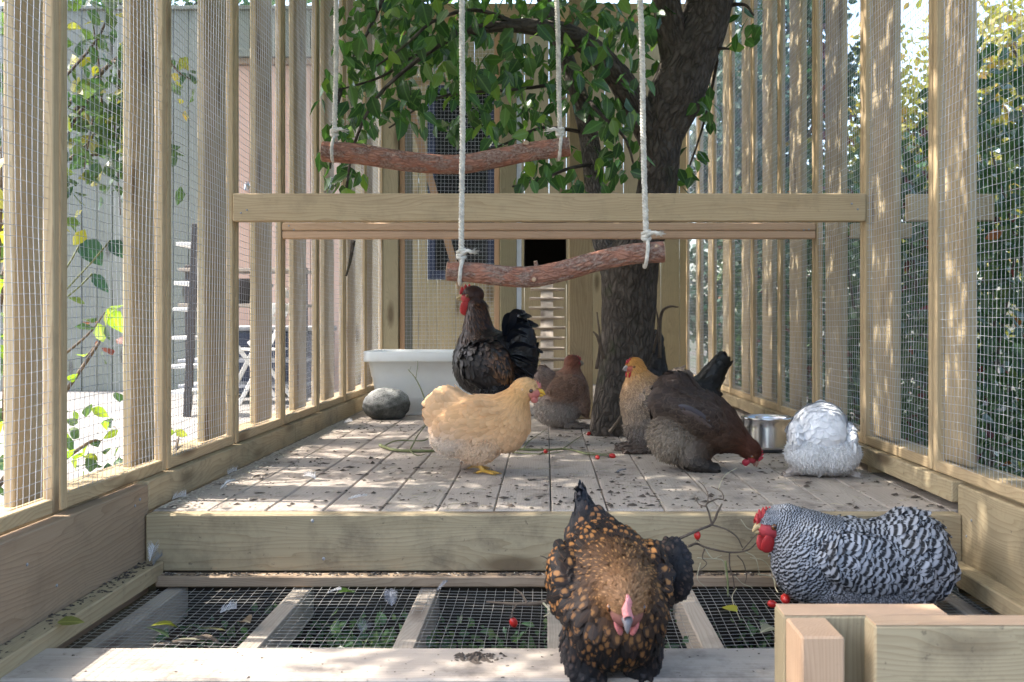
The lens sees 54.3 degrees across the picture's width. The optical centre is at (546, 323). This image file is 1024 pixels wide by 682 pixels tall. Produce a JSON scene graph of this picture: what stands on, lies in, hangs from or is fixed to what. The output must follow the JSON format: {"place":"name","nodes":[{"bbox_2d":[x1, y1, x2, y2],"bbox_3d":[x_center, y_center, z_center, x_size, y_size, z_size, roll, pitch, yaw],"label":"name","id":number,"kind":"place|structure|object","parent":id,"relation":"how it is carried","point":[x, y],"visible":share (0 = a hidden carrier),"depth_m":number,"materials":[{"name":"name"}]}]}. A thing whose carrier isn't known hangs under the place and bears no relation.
{"place":"outdoors","nodes":[
{"label":"outdoors","id":0,"kind":"place"},
{"bbox_2d":[2,0,273,4],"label":"garden tree","id":1,"kind":"object","parent":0,"point":[189,2],"depth_m":12.83,"materials":[{"name":"green plant"}]},
{"bbox_2d":[0,5,360,390],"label":"garden building","id":2,"kind":"structure","parent":0,"point":[94,301],"depth_m":9.40,"materials":[{"name":"grey wood"}]},
{"bbox_2d":[244,181,249,190],"bbox_3d":[-2.806,-1.292,9.352,0.068,0.100,0.117,0,0,0],"label":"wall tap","id":3,"kind":"object","parent":2,"relation":"attached to","point":[246,187],"depth_m":9.34,"materials":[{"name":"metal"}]},
{"bbox_2d":[0,391,362,513],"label":"patio","id":4,"kind":"structure","parent":0,"point":[79,405],"depth_m":6.30,"materials":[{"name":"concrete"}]},
{"bbox_2d":[67,239,122,297],"bbox_3d":[-1.581,0.175,3.348,0.320,0.920,0.062,0,0,-9],"label":"broad leaf plant","id":5,"kind":"object","parent":4,"relation":"on","point":[94,244],"visible":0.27,"depth_m":3.35,"materials":[{"name":"green plant"}]},
{"bbox_2d":[0,0,197,495],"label":"hazel shrub","id":6,"kind":"object","parent":4,"relation":"on","point":[93,147],"visible":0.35,"depth_m":3.24,"materials":[{"name":"green plant"}]},
{"bbox_2d":[171,223,197,416],"bbox_3d":[-2.455,-0.004,6.975,0.265,1.361,0.372,0,0,0],"label":"step ladder","id":7,"kind":"object","parent":4,"relation":"on","point":[193,291],"visible":0.38,"depth_m":6.79,"materials":[{"name":"grey paint"}]},
{"bbox_2d":[178,265,311,400],"bbox_3d":[-2.420,0.085,8.075,0.960,1.099,0.430,0,0,0],"label":"garden shelf","id":8,"kind":"object","parent":4,"relation":"on","point":[244,271],"visible":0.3,"depth_m":7.90,"materials":[{"name":"grey paint"}]},
{"bbox_2d":[239,288,288,408],"bbox_3d":[-2.150,0.185,7.545,0.485,0.912,0.410,0,0,0],"label":"garden chair","id":9,"kind":"object","parent":4,"relation":"on","point":[246,363],"visible":0.29,"depth_m":7.47,"materials":[{"name":"white paint"}]},
{"bbox_2d":[239,325,334,393],"bbox_3d":[-2.364,0.310,8.850,0.910,0.590,0.540,0,0,0],"label":"storage box","id":10,"kind":"object","parent":4,"relation":"on","point":[243,338],"visible":0.14,"depth_m":8.60,"materials":[{"name":"blue paint"}]},
{"bbox_2d":[239,278,249,303],"bbox_3d":[-2.432,-0.261,8.050,0.216,0.200,0.216,0,0,0],"label":"window","id":11,"kind":"structure","parent":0,"point":[243,284],"depth_m":7.97,"materials":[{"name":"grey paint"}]},
{"bbox_2d":[330,0,349,162],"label":"rope","id":12,"kind":"object","parent":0,"point":[334,131],"visible":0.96,"depth_m":3.69,"materials":[{"name":"fabric"}]},
{"bbox_2d":[320,137,570,173],"bbox_3d":[-0.370,-0.623,3.699,0.925,0.136,0.079,0,0,0],"label":"perch","id":13,"kind":"object","parent":12,"relation":"hanging from","point":[388,158],"visible":0.97,"depth_m":3.67,"materials":[{"name":"brown wood"}]},
{"bbox_2d":[544,0,564,160],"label":"rope","id":14,"kind":"object","parent":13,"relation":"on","point":[560,131],"visible":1,"depth_m":3.69,"materials":[{"name":"fabric"}]},
{"bbox_2d":[240,0,524,288],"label":"garden tree","id":15,"kind":"object","parent":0,"point":[308,1],"depth_m":13.92,"materials":[{"name":"green plant"}]},
{"bbox_2d":[0,0,1023,327],"label":"sky","id":16,"kind":"structure","parent":0,"point":[855,25],"materials":[{"name":"white"}]},
{"bbox_2d":[65,328,1023,647],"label":"ground","id":17,"kind":"structure","parent":0,"point":[153,590],"depth_m":3.22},
{"bbox_2d":[150,642,774,647],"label":"pit soil","id":18,"kind":"structure","parent":17,"relation":"on","point":[537,646],"depth_m":2.57,"materials":[{"name":"brown soil"}]},
{"bbox_2d":[156,601,774,647],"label":"weeds","id":19,"kind":"object","parent":18,"relation":"on","point":[341,624],"visible":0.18,"depth_m":2.42,"materials":[{"name":"green plant"}]},
{"bbox_2d":[70,571,999,647],"bbox_3d":[0.024,0.728,2.227,2.048,0.184,0.741,0,0,0],"label":"floor grating","id":20,"kind":"object","parent":18,"relation":"on","point":[299,600],"visible":0.49,"depth_m":2.51,"materials":[{"name":"metal"}]},
{"bbox_2d":[147,627,168,636],"bbox_3d":[-0.820,0.650,2.105,0.054,0.019,0.030,0,0,0],"label":"fallen leaf","id":21,"kind":"object","parent":20,"relation":"on","point":[162,631],"visible":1,"depth_m":2.11,"materials":[{"name":"green plant"}]},
{"bbox_2d":[151,620,176,626],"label":"fallen leaf","id":22,"kind":"object","parent":20,"relation":"on","point":[164,622],"visible":1,"depth_m":2.16,"materials":[{"name":"plant"}]},
{"bbox_2d":[153,634,218,646],"bbox_3d":[-0.761,0.671,2.116,0.132,0.013,0.039,0,0,-13],"label":"rose twig","id":23,"kind":"object","parent":20,"relation":"on","point":[199,637],"visible":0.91,"depth_m":2.11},
{"bbox_2d":[220,599,236,612],"bbox_3d":[-0.726,0.647,2.289,0.038,0.026,0.033,0,0,0],"label":"loose feather","id":24,"kind":"object","parent":20,"relation":"on","point":[224,609],"visible":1,"depth_m":2.29,"materials":[{"name":"white"}]},
{"bbox_2d":[237,614,251,622],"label":"fallen leaf","id":25,"kind":"object","parent":20,"relation":"on","point":[247,619],"visible":1,"depth_m":2.19,"materials":[{"name":"brown plant"}]},
{"bbox_2d":[339,587,354,592],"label":"fallen leaf","id":26,"kind":"object","parent":20,"relation":"on","point":[343,589],"visible":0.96,"depth_m":2.46,"materials":[{"name":"green plant"}]},
{"bbox_2d":[356,619,373,633],"bbox_3d":[-0.389,0.647,2.146,0.038,0.027,0.046,0,0,0],"label":"loose feather","id":27,"kind":"object","parent":20,"relation":"on","point":[362,629],"visible":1,"depth_m":2.15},
{"bbox_2d":[0,648,774,681],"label":"front beam","id":28,"kind":"structure","parent":20,"relation":"on","point":[324,664],"depth_m":1.86,"materials":[{"name":"brown wood"}]},
{"bbox_2d":[0,561,162,677],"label":"side rail","id":29,"kind":"object","parent":28,"relation":"on","point":[39,638],"visible":0.82,"depth_m":2.10,"materials":[{"name":"brown wood"}]},
{"bbox_2d":[57,616,83,624],"bbox_3d":[-0.955,0.596,2.003,0.049,0.012,0.030,0,0,0],"label":"fallen leaf","id":30,"kind":"object","parent":29,"relation":"on","point":[69,620],"visible":1,"depth_m":2.01,"materials":[{"name":"green plant"}]},
{"bbox_2d":[0,562,152,658],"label":"rail crumbs","id":31,"kind":"object","parent":29,"relation":"on","point":[119,578],"visible":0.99,"depth_m":2.29,"materials":[{"name":"brown soil"}]},
{"bbox_2d":[147,540,158,560],"bbox_3d":[-1.004,0.571,2.548,0.032,0.063,0.038,0,0,0],"label":"loose feather","id":32,"kind":"object","parent":29,"relation":"on","point":[151,554],"visible":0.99,"depth_m":2.54,"materials":[{"name":"grey"}]},
{"bbox_2d":[152,550,163,564],"bbox_3d":[-0.979,0.587,2.516,0.029,0.036,0.034,0,0,24],"label":"loose feather","id":33,"kind":"object","parent":29,"relation":"on","point":[158,557],"visible":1,"depth_m":2.52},
{"bbox_2d":[71,647,759,677],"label":"plank crumbs","id":34,"kind":"object","parent":28,"relation":"on","point":[394,671],"visible":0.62,"depth_m":1.86,"materials":[{"name":"brown soil"}]},
{"bbox_2d":[451,649,505,663],"bbox_3d":[-0.127,0.629,1.901,0.099,0.010,0.077,0,0,19],"label":"mud patch","id":35,"kind":"object","parent":28,"relation":"on","point":[476,660],"visible":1,"depth_m":1.90,"materials":[{"name":"brown soil"}]},
{"bbox_2d":[544,479,693,681],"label":"hen","id":36,"kind":"object","parent":28,"relation":"on","point":[616,589],"visible":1,"depth_m":1.75,"materials":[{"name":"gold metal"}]},
{"bbox_2d":[383,588,397,605],"bbox_3d":[-0.367,0.643,2.353,0.038,0.027,0.065,0,0,0],"label":"loose feather","id":37,"kind":"object","parent":20,"relation":"on","point":[392,593],"visible":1,"depth_m":2.35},
{"bbox_2d":[162,572,771,575],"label":"batten shavings","id":38,"kind":"object","parent":20,"relation":"on","point":[398,573],"visible":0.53,"depth_m":2.53,"materials":[{"name":"brown wood"}]},
{"bbox_2d":[164,571,771,575],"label":"batten crumbs","id":39,"kind":"object","parent":20,"relation":"on","point":[457,574],"visible":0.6,"depth_m":2.53,"materials":[{"name":"brown soil"}]},
{"bbox_2d":[509,615,517,627],"bbox_3d":[-0.073,0.652,2.190,0.022,0.030,0.018,0,0,-39],"label":"rose hip","id":40,"kind":"object","parent":20,"relation":"on","point":[513,622],"visible":1,"depth_m":2.19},
{"bbox_2d":[486,588,549,616],"bbox_3d":[-0.060,0.634,2.255,0.179,0.052,0.075,0,0,24],"label":"rose twig","id":41,"kind":"object","parent":20,"relation":"on","point":[534,603],"visible":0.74,"depth_m":2.25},
{"bbox_2d":[680,468,778,618],"bbox_3d":[0.456,0.532,2.498,0.246,0.299,0.315,0,0,41],"label":"rose twig","id":42,"kind":"object","parent":20,"relation":"on","point":[701,545],"visible":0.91,"depth_m":2.48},
{"bbox_2d":[694,532,700,541],"bbox_3d":[0.369,0.519,2.440,0.017,0.028,0.017,0,0,-32],"label":"rose hip","id":43,"kind":"object","parent":42,"relation":"hanging from","point":[697,535],"visible":1,"depth_m":2.43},
{"bbox_2d":[722,605,737,611],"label":"fallen leaf","id":44,"kind":"object","parent":20,"relation":"on","point":[731,607],"visible":1,"depth_m":2.30,"materials":[{"name":"yellow plant"}]},
{"bbox_2d":[760,623,774,632],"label":"fallen leaf","id":45,"kind":"object","parent":20,"relation":"on","point":[765,627],"visible":0.96,"depth_m":2.16,"materials":[{"name":"green plant"}]},
{"bbox_2d":[764,599,776,607],"bbox_3d":[0.525,0.655,2.335,0.030,0.019,0.018,0,0,-2],"label":"rose hip","id":46,"kind":"object","parent":20,"relation":"on","point":[771,603],"visible":0.91,"depth_m":2.33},
{"bbox_2d":[781,592,789,603],"bbox_3d":[0.568,0.653,2.375,0.022,0.023,0.038,0,0,-2],"label":"rose hip","id":47,"kind":"object","parent":20,"relation":"on","point":[785,598],"visible":0.98,"depth_m":2.36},
{"bbox_2d":[956,561,1023,614],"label":"side rail","id":48,"kind":"object","parent":20,"relation":"on","point":[997,596],"visible":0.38,"depth_m":2.30,"materials":[{"name":"brown wood"}]},
{"bbox_2d":[690,58,807,384],"bbox_3d":[1.709,-0.798,9.207,1.633,3.383,1.238,0,0,33],"label":"conifer","id":49,"kind":"object","parent":17,"relation":"on","point":[759,106],"visible":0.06,"depth_m":9.09,"materials":[{"name":"green plant"}]},
{"bbox_2d":[692,0,859,378],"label":"conifer","id":50,"kind":"object","parent":17,"relation":"on","point":[850,74],"visible":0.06,"depth_m":10.46,"materials":[{"name":"green plant"}]},
{"bbox_2d":[705,29,1023,477],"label":"hedge","id":51,"kind":"object","parent":17,"relation":"on","point":[994,352],"visible":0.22,"depth_m":4.14,"materials":[{"name":"green plant"}]},
{"bbox_2d":[811,23,856,320],"bbox_3d":[1.391,-0.728,4.792,0.250,1.428,0.480,0,0,10],"label":"shrub spray","id":52,"kind":"object","parent":51,"relation":"attached to","point":[849,278],"visible":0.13,"depth_m":4.89,"materials":[{"name":"green plant"}]},
{"bbox_2d":[849,108,925,294],"bbox_3d":[1.508,-0.565,4.449,0.297,0.904,0.471,0,0,-11],"label":"shrub spray","id":53,"kind":"object","parent":51,"relation":"attached to","point":[912,247],"visible":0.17,"depth_m":4.36,"materials":[{"name":"green plant"}]},
{"bbox_2d":[775,604,1023,681],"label":"gate frame","id":54,"kind":"object","parent":17,"relation":"on","point":[873,643],"visible":1,"depth_m":1.45,"materials":[{"name":"brown wood"}]},
{"bbox_2d":[752,503,961,604],"bbox_3d":[0.721,0.558,2.352,0.470,0.265,0.257,0,0,4],"label":"hen","id":55,"kind":"object","parent":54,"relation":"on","point":[900,555],"visible":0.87,"depth_m":2.26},
{"bbox_2d":[786,2,1022,337],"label":"autumn tree","id":56,"kind":"object","parent":17,"relation":"on","point":[903,112],"visible":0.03,"depth_m":10.99,"materials":[{"name":"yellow plant"}]},
{"bbox_2d":[850,0,1023,375],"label":"autumn tree","id":57,"kind":"object","parent":17,"relation":"on","point":[994,17],"visible":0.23,"depth_m":8.40,"materials":[{"name":"yellow plant"}]},
{"bbox_2d":[153,385,957,512],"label":"deck","id":58,"kind":"structure","parent":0,"point":[880,492],"depth_m":3.06,"materials":[{"name":"grey wood"}]},
{"bbox_2d":[172,490,185,499],"bbox_3d":[-1.010,0.470,2.749,0.038,0.026,0.031,0,0,-20],"label":"loose feather","id":59,"kind":"object","parent":58,"relation":"on","point":[181,495],"visible":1,"depth_m":2.75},
{"bbox_2d":[0,0,382,535],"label":"netting wall","id":60,"kind":"structure","parent":58,"relation":"on","point":[38,486],"depth_m":2.91,"materials":[{"name":"metal"}]},
{"bbox_2d":[0,484,147,647],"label":"skirting board","id":61,"kind":"object","parent":60,"relation":"attached to","point":[55,564],"visible":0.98,"depth_m":2.16,"materials":[{"name":"brown wood"}]},
{"bbox_2d":[282,223,911,238],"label":"cross beam","id":62,"kind":"structure","parent":60,"relation":"attached to","point":[544,230],"depth_m":3.96,"materials":[{"name":"brown wood"}]},
{"bbox_2d":[233,193,994,221],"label":"cross beam","id":63,"kind":"structure","parent":60,"relation":"attached to","point":[549,207],"depth_m":3.33,"materials":[{"name":"brown wood"}]},
{"bbox_2d":[220,479,234,488],"bbox_3d":[-0.935,0.470,2.930,0.028,0.026,0.052,0,0,43],"label":"loose feather","id":64,"kind":"object","parent":58,"relation":"on","point":[227,482],"visible":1,"depth_m":2.93,"materials":[{"name":"white"}]},
{"bbox_2d":[159,420,370,507],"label":"floor shavings","id":65,"kind":"object","parent":58,"relation":"on","point":[279,451],"visible":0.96,"depth_m":3.35,"materials":[{"name":"brown wood"}]},
{"bbox_2d":[303,470,315,478],"bbox_3d":[-0.737,0.469,3.112,0.044,0.027,0.041,0,0,0],"label":"loose feather","id":66,"kind":"object","parent":58,"relation":"on","point":[313,475],"visible":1,"depth_m":3.11,"materials":[{"name":"white"}]},
{"bbox_2d":[348,494,366,499],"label":"loose feather","id":67,"kind":"object","parent":58,"relation":"on","point":[358,495],"visible":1,"depth_m":2.74,"materials":[{"name":"white"}]},
{"bbox_2d":[362,388,409,419],"bbox_3d":[-0.814,0.405,5.091,0.247,0.158,0.196,0,0,0],"label":"rock","id":68,"kind":"object","parent":58,"relation":"on","point":[385,404],"visible":1,"depth_m":5.02,"materials":[{"name":"stone"}]},
{"bbox_2d":[383,25,399,348],"bbox_3d":[-1.008,-0.736,6.445,0.116,2.439,0.090,0,0,0],"label":"post","id":69,"kind":"object","parent":58,"relation":"on","point":[391,285],"depth_m":6.40,"materials":[{"name":"beige wood"}]},
{"bbox_2d":[400,27,499,348],"bbox_3d":[-0.624,-0.725,6.460,0.643,2.380,0.079,0,0,0],"label":"netting door","id":70,"kind":"structure","parent":69,"relation":"attached to","point":[432,186],"depth_m":6.43,"materials":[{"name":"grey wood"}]},
{"bbox_2d":[383,3,684,22],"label":"top beam","id":71,"kind":"structure","parent":69,"relation":"on","point":[503,8],"depth_m":6.40,"materials":[{"name":"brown wood"}]},
{"bbox_2d":[405,50,412,348],"bbox_3d":[-0.945,-0.716,6.753,0.080,2.399,0.025,0,0,0],"label":"liner board","id":72,"kind":"object","parent":58,"relation":"on","point":[409,265],"depth_m":6.74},
{"bbox_2d":[408,361,424,399],"bbox_3d":[-0.649,0.325,5.074,0.045,0.272,0.197,0,0,-29],"label":"rose twig","id":73,"kind":"object","parent":58,"relation":"on","point":[417,381],"visible":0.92,"depth_m":5.09,"materials":[{"name":"plant"}]},
{"bbox_2d":[363,349,471,414],"bbox_3d":[-0.618,0.314,5.440,0.695,0.340,0.440,0,0,0],"label":"plastic tub","id":74,"kind":"object","parent":58,"relation":"on","point":[389,368],"visible":0.36,"depth_m":5.25,"materials":[{"name":"white plastic"}]},
{"bbox_2d":[421,377,544,474],"bbox_3d":[-0.206,0.335,3.272,0.409,0.325,0.216,0,0,6],"label":"hen","id":75,"kind":"object","parent":58,"relation":"on","point":[478,431],"visible":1,"depth_m":3.20,"materials":[{"name":"beige"}]},
{"bbox_2d":[379,425,609,455],"bbox_3d":[-0.203,0.460,3.998,0.902,0.053,0.730,0,0,0],"label":"rose twig","id":76,"kind":"object","parent":58,"relation":"on","point":[411,450],"visible":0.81,"depth_m":3.80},
{"bbox_2d":[452,284,542,394],"bbox_3d":[-0.203,0.163,4.071,0.375,0.654,0.288,0,0,12],"label":"rooster","id":77,"kind":"object","parent":58,"relation":"on","point":[488,357],"visible":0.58,"depth_m":4.00},
{"bbox_2d":[500,32,516,330],"bbox_3d":[-0.244,-0.736,6.445,0.105,2.439,0.090,0,0,0],"label":"post","id":78,"kind":"object","parent":58,"relation":"on","point":[508,257],"depth_m":6.40,"materials":[{"name":"beige wood"}]},
{"bbox_2d":[517,33,520,308],"bbox_3d":[-0.175,-0.736,6.420,0.030,2.439,0.030,0,0,0],"label":"metal strip","id":79,"kind":"object","parent":58,"relation":"on","point":[518,240],"depth_m":6.41,"materials":[{"name":"metal"}]},
{"bbox_2d":[355,23,685,384],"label":"board wall","id":80,"kind":"structure","parent":58,"relation":"on","point":[671,287],"depth_m":7.90,"materials":[{"name":"beige wood"}]},
{"bbox_2d":[428,85,493,279],"bbox_3d":[-0.670,-1.122,7.909,0.536,1.543,0.042,0,0,0],"label":"window","id":81,"kind":"structure","parent":80,"relation":"in","point":[436,144],"depth_m":7.91,"materials":[{"name":"blue paint"}]},
{"bbox_2d":[310,0,763,437],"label":"pear tree","id":82,"kind":"object","parent":58,"relation":"on","point":[689,40],"visible":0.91,"depth_m":4.28,"materials":[{"name":"green plant"}]},
{"bbox_2d":[187,418,900,509],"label":"floor straws","id":83,"kind":"object","parent":58,"relation":"on","point":[494,475],"visible":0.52,"depth_m":2.98,"materials":[{"name":"brown plant"}]},
{"bbox_2d":[188,419,903,507],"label":"floor specks","id":84,"kind":"object","parent":58,"relation":"on","point":[517,481],"visible":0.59,"depth_m":3.02,"materials":[{"name":"brown soil"}]},
{"bbox_2d":[529,281,564,370],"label":"hen ramp","id":85,"kind":"structure","parent":58,"relation":"on","point":[546,338],"depth_m":7.42,"materials":[{"name":"brown wood"}]},
{"bbox_2d":[146,511,961,570],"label":"step beam","id":86,"kind":"structure","parent":58,"relation":"attached to","point":[356,540],"depth_m":2.56,"materials":[{"name":"brown wood"}]},
{"bbox_2d":[171,415,944,508],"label":"floor crumbs","id":87,"kind":"object","parent":58,"relation":"on","point":[642,495],"visible":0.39,"depth_m":2.98,"materials":[{"name":"brown plant"}]},
{"bbox_2d":[533,354,590,428],"bbox_3d":[0.062,0.320,4.659,0.281,0.354,0.226,0,0,-14],"label":"hen","id":88,"kind":"object","parent":58,"relation":"on","point":[564,401],"visible":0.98,"depth_m":4.59,"materials":[{"name":"brown"}]},
{"bbox_2d":[569,0,592,418],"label":"post","id":89,"kind":"object","parent":58,"relation":"on","point":[581,316],"visible":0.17,"depth_m":5.08,"materials":[{"name":"brown wood"}]},
{"bbox_2d":[608,453,615,457],"bbox_3d":[0.235,0.477,3.609,0.032,0.020,0.019,0,0,-9],"label":"rose hip","id":90,"kind":"object","parent":58,"relation":"on","point":[611,455],"visible":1,"depth_m":3.60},
{"bbox_2d":[614,357,693,454],"bbox_3d":[0.416,0.312,3.811,0.330,0.374,0.225,0,0,-20],"label":"hen","id":91,"kind":"object","parent":58,"relation":"on","point":[640,380],"visible":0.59,"depth_m":3.73,"materials":[{"name":"beige"}]},
{"bbox_2d":[650,329,668,375],"bbox_3d":[0.467,0.260,4.998,0.294,0.468,0.188,0,0,-2],"label":"hen","id":92,"kind":"object","parent":58,"relation":"on","point":[659,366],"visible":0.07,"depth_m":4.97,"materials":[{"name":"black"}]},
{"bbox_2d":[645,370,763,472],"bbox_3d":[0.520,0.326,3.313,0.396,0.348,0.223,0,0,8],"label":"hen","id":93,"kind":"object","parent":58,"relation":"on","point":[694,426],"visible":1,"depth_m":3.25,"materials":[{"name":"brown"}]},
{"bbox_2d":[694,351,732,397],"bbox_3d":[0.674,0.311,4.702,0.406,0.366,0.194,0,0,2],"label":"hen","id":94,"kind":"object","parent":58,"relation":"on","point":[711,375],"visible":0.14,"depth_m":4.66,"materials":[{"name":"black"}]},
{"bbox_2d":[741,414,791,452],"bbox_3d":[0.850,0.420,3.848,0.211,0.128,0.211,0,0,0],"label":"steel bowl","id":95,"kind":"object","parent":58,"relation":"on","point":[767,432],"visible":0.62,"depth_m":3.76,"materials":[{"name":"silver metal"}]},
{"bbox_2d":[781,400,863,477],"bbox_3d":[0.915,0.371,3.236,0.248,0.257,0.353,0,0,30],"label":"hen","id":96,"kind":"object","parent":58,"relation":"on","point":[822,438],"visible":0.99,"depth_m":3.12,"materials":[{"name":"white"}]},
{"bbox_2d":[686,0,1023,504],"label":"netting wall","id":97,"kind":"structure","parent":58,"relation":"on","point":[944,464],"depth_m":3.51,"materials":[{"name":"metal"}]},
{"bbox_2d":[958,484,1023,614],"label":"skirting board","id":98,"kind":"object","parent":97,"relation":"attached to","point":[992,536],"visible":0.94,"depth_m":2.38,"materials":[{"name":"brown wood"}]},
{"bbox_2d":[637,0,665,268],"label":"rope","id":99,"kind":"object","parent":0,"point":[646,233],"visible":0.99,"depth_m":3.09,"materials":[{"name":"fabric"}]},
{"bbox_2d":[446,241,665,287],"bbox_3d":[0.029,-0.185,3.096,0.680,0.145,0.073,0,0,0],"label":"perch","id":100,"kind":"object","parent":99,"relation":"hanging from","point":[536,275],"visible":0.98,"depth_m":3.07,"materials":[{"name":"brown wood"}]},
{"bbox_2d":[456,0,478,285],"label":"rope","id":101,"kind":"object","parent":100,"relation":"attached to","point":[461,252],"visible":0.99,"depth_m":3.09,"materials":[{"name":"fabric"}]}
]}

